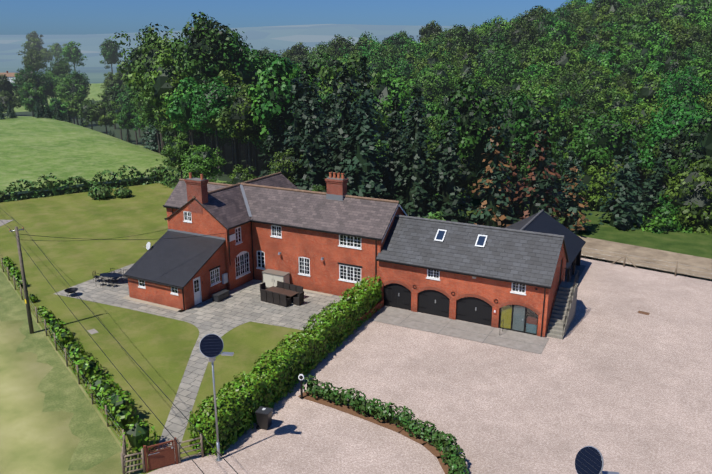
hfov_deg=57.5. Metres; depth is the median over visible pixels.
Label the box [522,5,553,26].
broadleaf tree
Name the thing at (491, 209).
conifer tree
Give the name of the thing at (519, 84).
broadleaf tree
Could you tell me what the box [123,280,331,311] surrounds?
gravel border
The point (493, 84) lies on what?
broadleaf tree
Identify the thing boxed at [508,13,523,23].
broadleaf tree
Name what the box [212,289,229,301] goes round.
dark storage box
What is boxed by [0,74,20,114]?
broadleaf tree
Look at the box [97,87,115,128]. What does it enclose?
broadleaf tree
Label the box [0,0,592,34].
sky
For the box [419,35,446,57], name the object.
broadleaf tree
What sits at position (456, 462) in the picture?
young laurel row
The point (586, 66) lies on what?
broadleaf tree
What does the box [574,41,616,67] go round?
broadleaf tree
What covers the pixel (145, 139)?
conifer tree
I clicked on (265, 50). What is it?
broadleaf tree
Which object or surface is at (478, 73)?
broadleaf tree
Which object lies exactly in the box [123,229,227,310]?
extension
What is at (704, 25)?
broadleaf tree
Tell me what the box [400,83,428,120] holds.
broadleaf tree
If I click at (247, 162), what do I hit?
broadleaf tree
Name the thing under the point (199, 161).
garden tree
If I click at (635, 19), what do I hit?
broadleaf tree
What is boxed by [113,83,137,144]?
broadleaf tree
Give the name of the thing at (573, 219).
conifer tree
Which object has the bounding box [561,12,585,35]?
broadleaf tree
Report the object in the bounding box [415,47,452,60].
broadleaf tree
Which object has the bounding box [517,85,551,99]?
broadleaf tree
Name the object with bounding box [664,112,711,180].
broadleaf tree
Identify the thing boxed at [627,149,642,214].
conifer tree
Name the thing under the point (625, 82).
broadleaf tree
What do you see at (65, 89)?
broadleaf tree
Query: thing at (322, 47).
broadleaf tree
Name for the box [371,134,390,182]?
broadleaf tree
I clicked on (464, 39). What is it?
broadleaf tree
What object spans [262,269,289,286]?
cream storage cabinet
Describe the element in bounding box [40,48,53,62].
distant tree
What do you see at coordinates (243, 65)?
broadleaf tree
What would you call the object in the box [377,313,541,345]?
apron joints
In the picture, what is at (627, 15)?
broadleaf tree
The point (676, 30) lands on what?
broadleaf tree
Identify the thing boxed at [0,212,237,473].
power lines
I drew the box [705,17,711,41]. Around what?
broadleaf tree
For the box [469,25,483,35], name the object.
broadleaf tree
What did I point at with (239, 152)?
broadleaf tree
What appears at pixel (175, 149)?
garden tree
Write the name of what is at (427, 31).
broadleaf tree
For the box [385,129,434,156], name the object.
broadleaf tree
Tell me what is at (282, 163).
garden tree
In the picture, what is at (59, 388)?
long grass strip
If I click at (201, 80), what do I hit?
broadleaf tree
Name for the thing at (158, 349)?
lawn
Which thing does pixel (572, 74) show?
broadleaf tree
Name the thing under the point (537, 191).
conifer tree
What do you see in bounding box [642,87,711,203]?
broadleaf tree
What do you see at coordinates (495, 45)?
broadleaf tree
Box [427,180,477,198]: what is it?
broadleaf tree
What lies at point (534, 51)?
broadleaf tree
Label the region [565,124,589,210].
broadleaf tree
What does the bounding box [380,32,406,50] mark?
broadleaf tree
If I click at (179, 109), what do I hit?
tree
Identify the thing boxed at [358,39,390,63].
broadleaf tree
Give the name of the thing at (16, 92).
broadleaf tree
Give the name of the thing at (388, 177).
conifer tree
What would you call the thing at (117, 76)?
broadleaf tree
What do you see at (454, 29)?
broadleaf tree
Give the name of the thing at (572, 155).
conifer tree
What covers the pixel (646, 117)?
broadleaf tree
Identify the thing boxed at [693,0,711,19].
broadleaf tree
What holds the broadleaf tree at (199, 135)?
on the ground at (32, 148)
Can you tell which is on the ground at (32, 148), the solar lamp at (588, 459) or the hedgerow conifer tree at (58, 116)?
the hedgerow conifer tree at (58, 116)
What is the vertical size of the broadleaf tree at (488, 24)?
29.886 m
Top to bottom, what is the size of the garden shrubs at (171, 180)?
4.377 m
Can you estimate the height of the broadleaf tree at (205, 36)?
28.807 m
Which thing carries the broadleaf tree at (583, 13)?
on the ground at (32, 148)
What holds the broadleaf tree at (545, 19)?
on the ground at (32, 148)
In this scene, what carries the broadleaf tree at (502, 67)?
on the ground at (32, 148)
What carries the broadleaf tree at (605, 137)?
on the ground at (32, 148)
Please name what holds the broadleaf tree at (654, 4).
on the ground at (32, 148)
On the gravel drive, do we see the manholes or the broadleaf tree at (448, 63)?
the manholes
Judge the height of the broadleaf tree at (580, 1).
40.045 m
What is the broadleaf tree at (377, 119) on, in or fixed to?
on the ground at (32, 148)
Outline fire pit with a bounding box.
[64,287,77,296]
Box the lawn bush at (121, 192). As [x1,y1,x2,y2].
[113,187,131,197]
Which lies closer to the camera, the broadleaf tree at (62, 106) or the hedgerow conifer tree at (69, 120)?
the hedgerow conifer tree at (69, 120)
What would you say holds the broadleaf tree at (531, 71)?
on the ground at (32, 148)
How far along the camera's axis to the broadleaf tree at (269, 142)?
103.63 m
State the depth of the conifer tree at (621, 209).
71.75 m
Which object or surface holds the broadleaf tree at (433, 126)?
on the ground at (32, 148)
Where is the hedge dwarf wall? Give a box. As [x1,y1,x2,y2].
[352,299,383,329]
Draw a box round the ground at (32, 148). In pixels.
[0,24,711,473]
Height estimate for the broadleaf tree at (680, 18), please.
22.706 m
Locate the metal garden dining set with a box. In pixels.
[92,268,127,287]
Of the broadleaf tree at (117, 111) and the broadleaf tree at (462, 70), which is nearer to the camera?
the broadleaf tree at (462, 70)
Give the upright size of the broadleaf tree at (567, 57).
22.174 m
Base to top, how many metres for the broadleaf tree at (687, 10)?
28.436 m
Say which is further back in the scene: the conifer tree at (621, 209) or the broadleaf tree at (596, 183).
the broadleaf tree at (596, 183)
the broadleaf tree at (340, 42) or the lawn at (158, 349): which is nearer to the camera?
the lawn at (158, 349)
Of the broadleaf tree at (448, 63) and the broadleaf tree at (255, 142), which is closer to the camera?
the broadleaf tree at (255, 142)
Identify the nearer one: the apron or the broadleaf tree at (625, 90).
the apron
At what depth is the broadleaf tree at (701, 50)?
177.06 m
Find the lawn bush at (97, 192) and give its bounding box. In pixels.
[88,183,112,199]
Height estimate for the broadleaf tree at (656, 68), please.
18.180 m
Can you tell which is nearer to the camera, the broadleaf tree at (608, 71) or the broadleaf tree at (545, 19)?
the broadleaf tree at (608, 71)
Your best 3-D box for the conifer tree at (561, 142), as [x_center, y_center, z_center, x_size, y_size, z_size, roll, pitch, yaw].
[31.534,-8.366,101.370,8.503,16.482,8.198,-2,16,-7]
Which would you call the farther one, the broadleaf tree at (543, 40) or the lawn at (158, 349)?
the broadleaf tree at (543, 40)
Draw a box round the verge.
[378,195,711,258]
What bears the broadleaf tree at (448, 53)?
on the ground at (32, 148)
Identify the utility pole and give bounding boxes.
[9,226,33,333]
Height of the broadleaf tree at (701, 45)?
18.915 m
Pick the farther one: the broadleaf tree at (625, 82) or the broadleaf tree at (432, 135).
the broadleaf tree at (625, 82)
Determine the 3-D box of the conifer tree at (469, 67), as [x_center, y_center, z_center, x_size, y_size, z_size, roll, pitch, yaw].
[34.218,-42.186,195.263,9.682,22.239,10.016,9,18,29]
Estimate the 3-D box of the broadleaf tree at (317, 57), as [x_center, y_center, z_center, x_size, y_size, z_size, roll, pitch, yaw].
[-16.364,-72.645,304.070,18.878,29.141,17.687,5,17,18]
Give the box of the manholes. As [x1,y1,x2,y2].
[88,311,649,333]
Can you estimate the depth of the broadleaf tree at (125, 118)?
225.90 m
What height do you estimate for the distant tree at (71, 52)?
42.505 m
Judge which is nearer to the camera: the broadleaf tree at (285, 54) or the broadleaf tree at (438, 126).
the broadleaf tree at (438, 126)
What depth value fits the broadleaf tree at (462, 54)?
239.65 m
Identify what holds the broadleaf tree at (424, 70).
on the ground at (32, 148)
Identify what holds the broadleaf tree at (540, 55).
on the ground at (32, 148)
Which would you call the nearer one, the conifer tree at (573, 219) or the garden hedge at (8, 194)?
the conifer tree at (573, 219)
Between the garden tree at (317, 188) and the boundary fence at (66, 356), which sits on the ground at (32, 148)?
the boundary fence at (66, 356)
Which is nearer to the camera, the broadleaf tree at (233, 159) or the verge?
the verge
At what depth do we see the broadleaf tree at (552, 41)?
212.92 m
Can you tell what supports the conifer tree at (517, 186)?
on the ground at (32, 148)
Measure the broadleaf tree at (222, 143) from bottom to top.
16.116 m
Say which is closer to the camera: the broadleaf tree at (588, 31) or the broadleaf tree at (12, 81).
the broadleaf tree at (588, 31)
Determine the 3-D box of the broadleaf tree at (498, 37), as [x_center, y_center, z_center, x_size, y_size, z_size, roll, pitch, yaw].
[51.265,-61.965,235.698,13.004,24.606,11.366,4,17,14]
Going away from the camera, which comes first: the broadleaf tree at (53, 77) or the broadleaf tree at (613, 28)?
the broadleaf tree at (613, 28)
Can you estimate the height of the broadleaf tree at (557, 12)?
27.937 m
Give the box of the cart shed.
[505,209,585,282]
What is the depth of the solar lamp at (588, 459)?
21.32 m
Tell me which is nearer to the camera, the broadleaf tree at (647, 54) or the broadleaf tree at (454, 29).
the broadleaf tree at (647, 54)
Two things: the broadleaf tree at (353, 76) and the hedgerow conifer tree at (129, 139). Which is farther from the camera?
the hedgerow conifer tree at (129, 139)
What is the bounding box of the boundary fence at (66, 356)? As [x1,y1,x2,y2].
[1,259,123,435]
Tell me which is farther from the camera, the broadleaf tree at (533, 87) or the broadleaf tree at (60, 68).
the broadleaf tree at (60, 68)
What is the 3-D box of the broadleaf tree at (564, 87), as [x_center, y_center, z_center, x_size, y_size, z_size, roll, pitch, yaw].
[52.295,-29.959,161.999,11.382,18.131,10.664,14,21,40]
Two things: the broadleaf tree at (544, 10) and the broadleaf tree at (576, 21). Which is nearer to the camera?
the broadleaf tree at (576, 21)
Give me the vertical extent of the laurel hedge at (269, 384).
2.695 m
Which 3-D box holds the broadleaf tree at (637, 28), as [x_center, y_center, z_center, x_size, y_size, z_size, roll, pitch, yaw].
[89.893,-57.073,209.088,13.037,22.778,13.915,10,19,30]
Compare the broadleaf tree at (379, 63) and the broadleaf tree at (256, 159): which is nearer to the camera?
the broadleaf tree at (256, 159)
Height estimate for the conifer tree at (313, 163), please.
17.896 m
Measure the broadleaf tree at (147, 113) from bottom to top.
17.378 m
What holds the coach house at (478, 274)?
on the gravel drive
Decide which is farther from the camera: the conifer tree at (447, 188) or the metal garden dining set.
the conifer tree at (447, 188)
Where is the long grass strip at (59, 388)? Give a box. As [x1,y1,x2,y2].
[0,269,121,470]
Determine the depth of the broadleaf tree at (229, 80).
107.36 m
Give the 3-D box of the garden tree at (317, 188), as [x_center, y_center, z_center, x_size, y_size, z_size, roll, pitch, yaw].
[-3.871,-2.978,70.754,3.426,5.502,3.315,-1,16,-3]
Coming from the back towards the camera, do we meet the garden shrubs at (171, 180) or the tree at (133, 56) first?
the tree at (133, 56)
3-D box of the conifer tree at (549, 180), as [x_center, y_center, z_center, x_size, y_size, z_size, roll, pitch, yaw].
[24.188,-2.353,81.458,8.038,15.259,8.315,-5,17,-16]
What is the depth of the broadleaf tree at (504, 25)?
268.90 m
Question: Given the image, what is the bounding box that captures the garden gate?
[143,437,178,472]
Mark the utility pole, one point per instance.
(28, 309)
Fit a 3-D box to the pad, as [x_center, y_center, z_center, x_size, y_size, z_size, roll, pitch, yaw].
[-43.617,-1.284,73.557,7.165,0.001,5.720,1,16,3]
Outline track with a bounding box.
[472,223,711,278]
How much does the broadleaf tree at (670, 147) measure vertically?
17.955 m
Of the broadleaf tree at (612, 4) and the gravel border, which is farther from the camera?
the broadleaf tree at (612, 4)
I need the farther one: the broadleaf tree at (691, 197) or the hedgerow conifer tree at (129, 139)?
the hedgerow conifer tree at (129, 139)
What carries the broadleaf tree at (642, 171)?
on the ground at (32, 148)
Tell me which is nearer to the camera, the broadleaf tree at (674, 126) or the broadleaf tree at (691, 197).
the broadleaf tree at (691, 197)
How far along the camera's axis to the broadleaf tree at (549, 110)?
117.57 m
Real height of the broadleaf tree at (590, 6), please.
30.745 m
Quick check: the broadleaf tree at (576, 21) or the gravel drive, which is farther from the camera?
the broadleaf tree at (576, 21)
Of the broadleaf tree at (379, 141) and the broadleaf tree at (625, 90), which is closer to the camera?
the broadleaf tree at (379, 141)
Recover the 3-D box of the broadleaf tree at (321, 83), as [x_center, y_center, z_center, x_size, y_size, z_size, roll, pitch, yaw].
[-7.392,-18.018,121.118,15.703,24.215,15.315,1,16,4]
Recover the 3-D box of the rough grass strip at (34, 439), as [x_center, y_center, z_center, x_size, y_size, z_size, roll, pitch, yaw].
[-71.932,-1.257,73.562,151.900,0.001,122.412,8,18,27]
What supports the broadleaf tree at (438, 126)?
on the ground at (32, 148)
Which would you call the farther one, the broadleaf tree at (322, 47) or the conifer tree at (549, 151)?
the broadleaf tree at (322, 47)
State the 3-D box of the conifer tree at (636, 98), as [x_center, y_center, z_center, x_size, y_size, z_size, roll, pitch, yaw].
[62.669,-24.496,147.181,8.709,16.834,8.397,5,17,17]
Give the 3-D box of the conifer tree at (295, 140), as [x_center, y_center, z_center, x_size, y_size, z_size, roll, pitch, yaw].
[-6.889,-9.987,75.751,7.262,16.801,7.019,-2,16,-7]
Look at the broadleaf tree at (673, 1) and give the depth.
259.43 m
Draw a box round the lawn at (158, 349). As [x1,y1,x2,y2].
[0,183,306,473]
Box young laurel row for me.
[303,375,468,473]
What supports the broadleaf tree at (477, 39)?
on the ground at (32, 148)
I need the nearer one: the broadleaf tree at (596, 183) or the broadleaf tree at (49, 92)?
the broadleaf tree at (596, 183)
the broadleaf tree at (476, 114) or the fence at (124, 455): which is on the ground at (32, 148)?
the broadleaf tree at (476, 114)
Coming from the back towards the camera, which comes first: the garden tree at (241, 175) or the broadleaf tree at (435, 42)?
the broadleaf tree at (435, 42)
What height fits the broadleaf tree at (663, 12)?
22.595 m
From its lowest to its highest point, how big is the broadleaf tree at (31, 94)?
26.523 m
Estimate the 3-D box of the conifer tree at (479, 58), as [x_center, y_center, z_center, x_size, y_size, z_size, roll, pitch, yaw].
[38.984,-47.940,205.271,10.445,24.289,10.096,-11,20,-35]
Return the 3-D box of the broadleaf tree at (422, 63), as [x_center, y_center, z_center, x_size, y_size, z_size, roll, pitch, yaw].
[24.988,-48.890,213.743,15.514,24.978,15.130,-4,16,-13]
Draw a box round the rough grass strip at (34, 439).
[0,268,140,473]
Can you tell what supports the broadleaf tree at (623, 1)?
on the ground at (32, 148)
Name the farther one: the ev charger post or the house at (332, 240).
the house at (332, 240)
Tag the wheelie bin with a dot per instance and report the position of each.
(264, 417)
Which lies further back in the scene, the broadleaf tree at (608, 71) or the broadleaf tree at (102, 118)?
the broadleaf tree at (102, 118)
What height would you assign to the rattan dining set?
1.033 m
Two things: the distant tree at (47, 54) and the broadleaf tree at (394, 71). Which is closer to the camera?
the broadleaf tree at (394, 71)
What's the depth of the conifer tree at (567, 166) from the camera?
80.58 m
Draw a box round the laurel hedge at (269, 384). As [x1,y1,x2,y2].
[187,275,382,456]
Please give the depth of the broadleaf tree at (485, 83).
193.66 m
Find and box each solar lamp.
[199,334,233,461]
[575,446,618,473]
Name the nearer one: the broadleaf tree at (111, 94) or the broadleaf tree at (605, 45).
the broadleaf tree at (605, 45)
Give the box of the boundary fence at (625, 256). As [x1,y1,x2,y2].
[584,247,711,277]
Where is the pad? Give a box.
[0,220,12,225]
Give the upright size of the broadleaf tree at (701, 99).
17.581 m
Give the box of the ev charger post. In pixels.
[298,374,303,398]
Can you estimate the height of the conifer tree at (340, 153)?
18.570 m
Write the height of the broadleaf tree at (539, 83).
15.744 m
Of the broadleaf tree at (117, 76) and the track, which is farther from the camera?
the broadleaf tree at (117, 76)
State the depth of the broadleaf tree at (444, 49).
252.95 m
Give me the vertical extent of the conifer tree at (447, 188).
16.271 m
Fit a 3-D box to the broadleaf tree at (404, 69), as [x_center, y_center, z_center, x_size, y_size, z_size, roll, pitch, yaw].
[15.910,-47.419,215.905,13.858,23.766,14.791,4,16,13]
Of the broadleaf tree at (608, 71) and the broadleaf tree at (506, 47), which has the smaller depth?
the broadleaf tree at (608, 71)
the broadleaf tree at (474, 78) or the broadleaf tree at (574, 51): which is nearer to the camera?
the broadleaf tree at (474, 78)
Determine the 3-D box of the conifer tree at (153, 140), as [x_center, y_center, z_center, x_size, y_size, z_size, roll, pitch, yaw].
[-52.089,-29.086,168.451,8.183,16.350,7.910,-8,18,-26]
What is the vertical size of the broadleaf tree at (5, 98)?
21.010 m
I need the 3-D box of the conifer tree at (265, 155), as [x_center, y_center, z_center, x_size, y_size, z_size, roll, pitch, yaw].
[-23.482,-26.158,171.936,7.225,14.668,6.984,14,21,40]
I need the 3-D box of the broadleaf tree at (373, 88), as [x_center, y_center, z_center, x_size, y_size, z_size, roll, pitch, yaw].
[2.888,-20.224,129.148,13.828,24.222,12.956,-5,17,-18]
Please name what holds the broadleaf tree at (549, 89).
on the ground at (32, 148)
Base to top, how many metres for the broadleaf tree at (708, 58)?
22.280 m
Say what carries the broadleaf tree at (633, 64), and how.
on the ground at (32, 148)
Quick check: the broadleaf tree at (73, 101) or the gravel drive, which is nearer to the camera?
the gravel drive
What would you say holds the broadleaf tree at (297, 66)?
on the ground at (32, 148)
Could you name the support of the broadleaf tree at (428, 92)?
on the ground at (32, 148)
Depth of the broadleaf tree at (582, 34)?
238.10 m
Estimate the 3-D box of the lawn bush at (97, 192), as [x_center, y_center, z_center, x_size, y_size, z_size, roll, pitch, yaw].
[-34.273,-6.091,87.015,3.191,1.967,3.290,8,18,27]
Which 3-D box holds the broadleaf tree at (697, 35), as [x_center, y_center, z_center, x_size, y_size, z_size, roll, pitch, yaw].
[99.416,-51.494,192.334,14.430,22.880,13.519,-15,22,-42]
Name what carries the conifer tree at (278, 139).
on the ground at (32, 148)
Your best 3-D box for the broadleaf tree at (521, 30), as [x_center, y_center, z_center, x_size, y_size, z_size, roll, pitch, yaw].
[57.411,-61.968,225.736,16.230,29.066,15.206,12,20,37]
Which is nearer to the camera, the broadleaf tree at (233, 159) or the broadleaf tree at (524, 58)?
the broadleaf tree at (233, 159)
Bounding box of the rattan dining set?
[260,281,303,306]
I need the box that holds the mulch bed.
[298,391,449,473]
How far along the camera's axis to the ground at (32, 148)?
165.59 m
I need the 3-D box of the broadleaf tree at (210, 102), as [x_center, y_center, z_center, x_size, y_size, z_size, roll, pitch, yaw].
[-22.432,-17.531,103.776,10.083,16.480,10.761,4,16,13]
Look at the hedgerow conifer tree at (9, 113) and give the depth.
179.59 m
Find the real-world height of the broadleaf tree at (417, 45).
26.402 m
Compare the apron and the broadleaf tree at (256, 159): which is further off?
the broadleaf tree at (256, 159)
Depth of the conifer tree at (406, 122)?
84.37 m
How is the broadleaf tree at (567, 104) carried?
on the ground at (32, 148)
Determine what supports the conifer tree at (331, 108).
on the ground at (32, 148)
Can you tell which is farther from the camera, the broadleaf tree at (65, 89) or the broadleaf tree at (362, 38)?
the broadleaf tree at (65, 89)
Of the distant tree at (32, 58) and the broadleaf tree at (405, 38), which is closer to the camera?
the broadleaf tree at (405, 38)
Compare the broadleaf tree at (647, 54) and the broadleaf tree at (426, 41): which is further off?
the broadleaf tree at (426, 41)
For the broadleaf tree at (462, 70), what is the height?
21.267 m
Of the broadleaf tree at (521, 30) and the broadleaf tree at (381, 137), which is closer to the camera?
the broadleaf tree at (381, 137)
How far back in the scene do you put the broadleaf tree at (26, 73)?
376.62 m
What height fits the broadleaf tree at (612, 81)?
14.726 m
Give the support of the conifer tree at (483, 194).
on the ground at (32, 148)
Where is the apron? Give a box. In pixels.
[368,306,548,353]
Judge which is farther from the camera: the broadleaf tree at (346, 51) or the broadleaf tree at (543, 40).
the broadleaf tree at (346, 51)
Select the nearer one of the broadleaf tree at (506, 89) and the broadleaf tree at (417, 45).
the broadleaf tree at (506, 89)
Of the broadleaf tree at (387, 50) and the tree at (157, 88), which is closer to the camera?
the tree at (157, 88)
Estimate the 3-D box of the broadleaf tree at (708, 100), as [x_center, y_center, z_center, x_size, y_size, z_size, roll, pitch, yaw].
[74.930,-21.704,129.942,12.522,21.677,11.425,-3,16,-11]
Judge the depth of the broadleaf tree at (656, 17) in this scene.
227.51 m
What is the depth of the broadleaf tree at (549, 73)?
189.11 m
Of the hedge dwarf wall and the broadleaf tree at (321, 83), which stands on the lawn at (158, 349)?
the hedge dwarf wall
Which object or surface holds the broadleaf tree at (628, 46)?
on the ground at (32, 148)
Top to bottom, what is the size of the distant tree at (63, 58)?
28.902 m
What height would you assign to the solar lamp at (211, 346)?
6.516 m
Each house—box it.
[0,71,18,82]
[163,172,407,297]
[376,215,578,339]
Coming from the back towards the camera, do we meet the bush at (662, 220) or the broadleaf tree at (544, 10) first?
the broadleaf tree at (544, 10)
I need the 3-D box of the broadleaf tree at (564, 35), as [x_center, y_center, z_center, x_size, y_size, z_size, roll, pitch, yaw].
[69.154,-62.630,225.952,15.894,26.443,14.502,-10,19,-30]
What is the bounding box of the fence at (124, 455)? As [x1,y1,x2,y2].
[120,434,203,473]
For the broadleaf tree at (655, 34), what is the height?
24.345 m
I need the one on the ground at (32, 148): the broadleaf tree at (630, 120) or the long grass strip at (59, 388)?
the broadleaf tree at (630, 120)
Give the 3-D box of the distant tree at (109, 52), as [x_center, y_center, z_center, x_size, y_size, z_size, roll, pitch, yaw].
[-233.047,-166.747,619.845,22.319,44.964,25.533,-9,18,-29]
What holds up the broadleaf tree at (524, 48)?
on the ground at (32, 148)
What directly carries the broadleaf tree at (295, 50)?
on the ground at (32, 148)
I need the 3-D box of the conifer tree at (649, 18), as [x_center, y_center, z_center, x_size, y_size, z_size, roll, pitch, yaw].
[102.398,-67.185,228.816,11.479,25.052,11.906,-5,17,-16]
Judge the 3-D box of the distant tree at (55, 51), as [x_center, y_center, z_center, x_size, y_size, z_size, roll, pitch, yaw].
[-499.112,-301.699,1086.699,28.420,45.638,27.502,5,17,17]
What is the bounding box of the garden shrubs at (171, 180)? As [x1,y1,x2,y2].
[132,158,445,220]
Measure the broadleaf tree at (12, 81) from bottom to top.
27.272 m
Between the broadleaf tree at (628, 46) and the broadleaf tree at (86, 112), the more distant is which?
the broadleaf tree at (86, 112)
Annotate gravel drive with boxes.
[147,258,711,473]
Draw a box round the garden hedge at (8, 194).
[0,165,169,201]
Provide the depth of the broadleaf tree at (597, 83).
157.15 m
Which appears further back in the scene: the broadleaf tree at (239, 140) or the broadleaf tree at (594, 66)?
the broadleaf tree at (594, 66)
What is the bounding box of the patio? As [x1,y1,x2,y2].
[54,263,348,466]
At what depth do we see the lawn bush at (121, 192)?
87.31 m
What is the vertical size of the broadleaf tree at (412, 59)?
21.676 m
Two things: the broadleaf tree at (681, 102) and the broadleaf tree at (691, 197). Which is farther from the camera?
the broadleaf tree at (681, 102)
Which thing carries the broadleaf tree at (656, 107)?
on the ground at (32, 148)
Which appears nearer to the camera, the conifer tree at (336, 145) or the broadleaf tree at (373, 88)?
the conifer tree at (336, 145)
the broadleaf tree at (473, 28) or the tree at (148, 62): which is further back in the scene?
the broadleaf tree at (473, 28)
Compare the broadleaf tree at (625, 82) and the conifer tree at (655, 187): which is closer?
the conifer tree at (655, 187)
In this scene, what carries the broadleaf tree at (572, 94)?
on the ground at (32, 148)
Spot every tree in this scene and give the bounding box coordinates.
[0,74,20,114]
[0,90,23,112]
[0,104,5,119]
[6,102,12,117]
[11,73,19,91]
[14,64,50,90]
[14,78,45,116]
[17,82,47,116]
[18,48,46,73]
[21,37,43,73]
[26,31,45,48]
[34,99,42,117]
[39,72,56,98]
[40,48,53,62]
[40,97,47,117]
[44,71,61,97]
[44,97,53,117]
[44,98,70,120]
[45,58,71,77]
[47,43,61,61]
[50,77,63,96]
[53,77,86,123]
[53,97,63,120]
[55,57,71,70]
[59,92,88,124]
[60,41,86,70]
[60,69,90,95]
[65,108,72,122]
[77,98,97,129]
[91,101,116,134]
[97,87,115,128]
[99,38,121,72]
[100,72,113,87]
[102,83,125,139]
[106,95,136,124]
[109,22,185,150]
[110,66,127,85]
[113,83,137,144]
[116,107,134,141]
[121,32,184,143]
[124,129,132,142]
[127,87,161,153]
[131,110,144,145]
[133,50,184,139]
[138,110,151,132]
[139,125,151,145]
[143,120,168,152]
[152,107,185,137]
[155,74,197,142]
[158,98,181,135]
[161,132,196,178]
[164,76,208,145]
[171,12,239,167]
[181,144,226,181]
[185,74,240,175]
[186,129,210,147]
[188,129,226,168]
[191,29,279,164]
[193,73,209,151]
[203,70,255,171]
[209,137,231,171]
[210,82,271,176]
[218,136,234,173]
[223,73,258,177]
[227,165,256,184]
[229,140,240,165]
[233,139,251,161]
[242,87,272,162]
[245,56,324,138]
[246,141,248,172]
[255,53,301,75]
[256,46,270,55]
[257,148,268,163]
[258,81,291,177]
[260,124,291,155]
[266,146,305,185]
[269,50,303,63]
[283,58,333,175]
[284,42,308,64]
[300,58,320,72]
[301,50,326,66]
[303,41,328,60]
[304,52,351,87]
[307,75,327,93]
[311,185,325,192]
[312,55,391,139]
[315,93,341,152]
[322,77,340,174]
[325,81,357,176]
[326,34,353,58]
[340,41,357,58]
[344,51,368,71]
[345,31,377,43]
[347,48,358,60]
[348,38,372,55]
[357,50,396,74]
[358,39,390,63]
[360,73,382,95]
[363,69,421,132]
[366,42,406,65]
[369,67,413,83]
[370,94,398,129]
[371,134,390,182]
[375,122,398,148]
[377,112,406,186]
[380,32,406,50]
[385,31,415,41]
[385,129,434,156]
[387,58,418,81]
[390,43,402,57]
[397,43,420,60]
[400,38,426,59]
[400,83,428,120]
[401,37,410,46]
[401,106,429,194]
[403,52,423,71]
[404,65,429,84]
[409,76,442,104]
[411,49,456,78]
[415,20,445,46]
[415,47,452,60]
[417,61,459,99]
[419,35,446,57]
[420,32,445,46]
[421,128,438,148]
[422,102,444,128]
[422,127,481,197]
[423,118,437,135]
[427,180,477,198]
[430,76,511,202]
[431,57,458,83]
[434,105,457,137]
[438,35,455,54]
[440,74,494,110]
[443,24,457,39]
[443,24,477,58]
[443,50,460,62]
[444,57,484,88]
[448,65,455,94]
[450,46,477,63]
[464,59,473,80]
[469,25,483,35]
[471,31,481,56]
[472,19,494,29]
[474,15,514,37]
[474,25,509,51]
[474,46,483,68]
[474,66,487,86]
[475,50,496,72]
[476,135,510,198]
[478,43,527,86]
[480,32,505,50]
[481,76,514,87]
[482,39,506,62]
[482,80,498,93]
[483,92,551,194]
[488,82,517,98]
[495,43,510,52]
[496,76,535,93]
[501,143,530,220]
[504,16,546,47]
[504,139,565,202]
[506,38,542,55]
[506,119,563,224]
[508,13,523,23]
[514,51,540,72]
[515,47,542,65]
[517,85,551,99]
[520,64,544,80]
[521,83,570,146]
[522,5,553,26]
[523,77,533,87]
[523,129,553,202]
[526,12,558,40]
[528,75,551,86]
[530,43,564,76]
[531,61,558,83]
[532,36,567,51]
[532,78,549,90]
[535,5,552,15]
[535,32,561,49]
[536,42,585,75]
[539,17,579,49]
[540,84,555,105]
[545,158,563,210]
[547,88,587,108]
[550,8,571,21]
[551,3,581,16]
[551,64,583,92]
[551,130,568,190]
[552,8,561,17]
[552,160,574,206]
[553,80,584,105]
[554,0,586,11]
[554,96,587,152]
[556,98,609,146]
[556,157,591,257]
[556,165,618,212]
[561,2,582,15]
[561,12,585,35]
[561,18,575,50]
[563,139,577,160]
[563,150,593,259]
[565,0,591,4]
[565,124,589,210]
[566,106,654,210]
[568,49,581,63]
[568,151,636,188]
[571,20,595,50]
[571,25,622,55]
[573,67,614,97]
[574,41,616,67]
[575,84,605,111]
[576,59,603,76]
[577,10,588,16]
[579,5,618,27]
[582,73,616,111]
[583,20,610,43]
[585,1,628,11]
[585,22,626,44]
[585,131,645,268]
[587,51,622,76]
[587,59,605,70]
[588,21,624,38]
[588,106,652,147]
[592,0,624,19]
[596,87,641,118]
[600,40,620,68]
[601,68,620,80]
[606,74,618,90]
[607,87,629,102]
[609,4,632,25]
[610,31,646,66]
[610,71,640,93]
[614,3,658,24]
[614,31,622,71]
[615,0,632,8]
[615,55,649,84]
[616,14,649,33]
[618,40,668,72]
[620,23,649,41]
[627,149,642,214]
[629,6,669,31]
[629,22,675,54]
[630,0,668,10]
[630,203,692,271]
[631,61,667,95]
[631,91,639,115]
[631,142,652,188]
[632,71,669,106]
[635,142,674,273]
[636,101,651,118]
[637,104,700,203]
[638,113,662,194]
[641,0,670,24]
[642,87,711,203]
[644,133,686,194]
[646,9,652,30]
[646,96,697,122]
[650,155,711,277]
[650,192,686,276]
[653,47,692,82]
[655,64,711,105]
[658,0,671,7]
[659,11,668,20]
[660,0,701,8]
[662,0,708,30]
[664,15,686,29]
[664,20,695,33]
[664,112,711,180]
[665,23,690,51]
[669,23,711,51]
[669,46,703,71]
[675,57,711,88]
[682,93,705,106]
[685,42,708,58]
[691,41,709,51]
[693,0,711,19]
[697,19,711,29]
[698,44,711,70]
[699,5,711,25]
[699,79,711,97]
[703,92,711,110]
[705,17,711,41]
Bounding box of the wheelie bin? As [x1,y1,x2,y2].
[255,406,272,429]
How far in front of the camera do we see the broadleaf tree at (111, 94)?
266.34 m

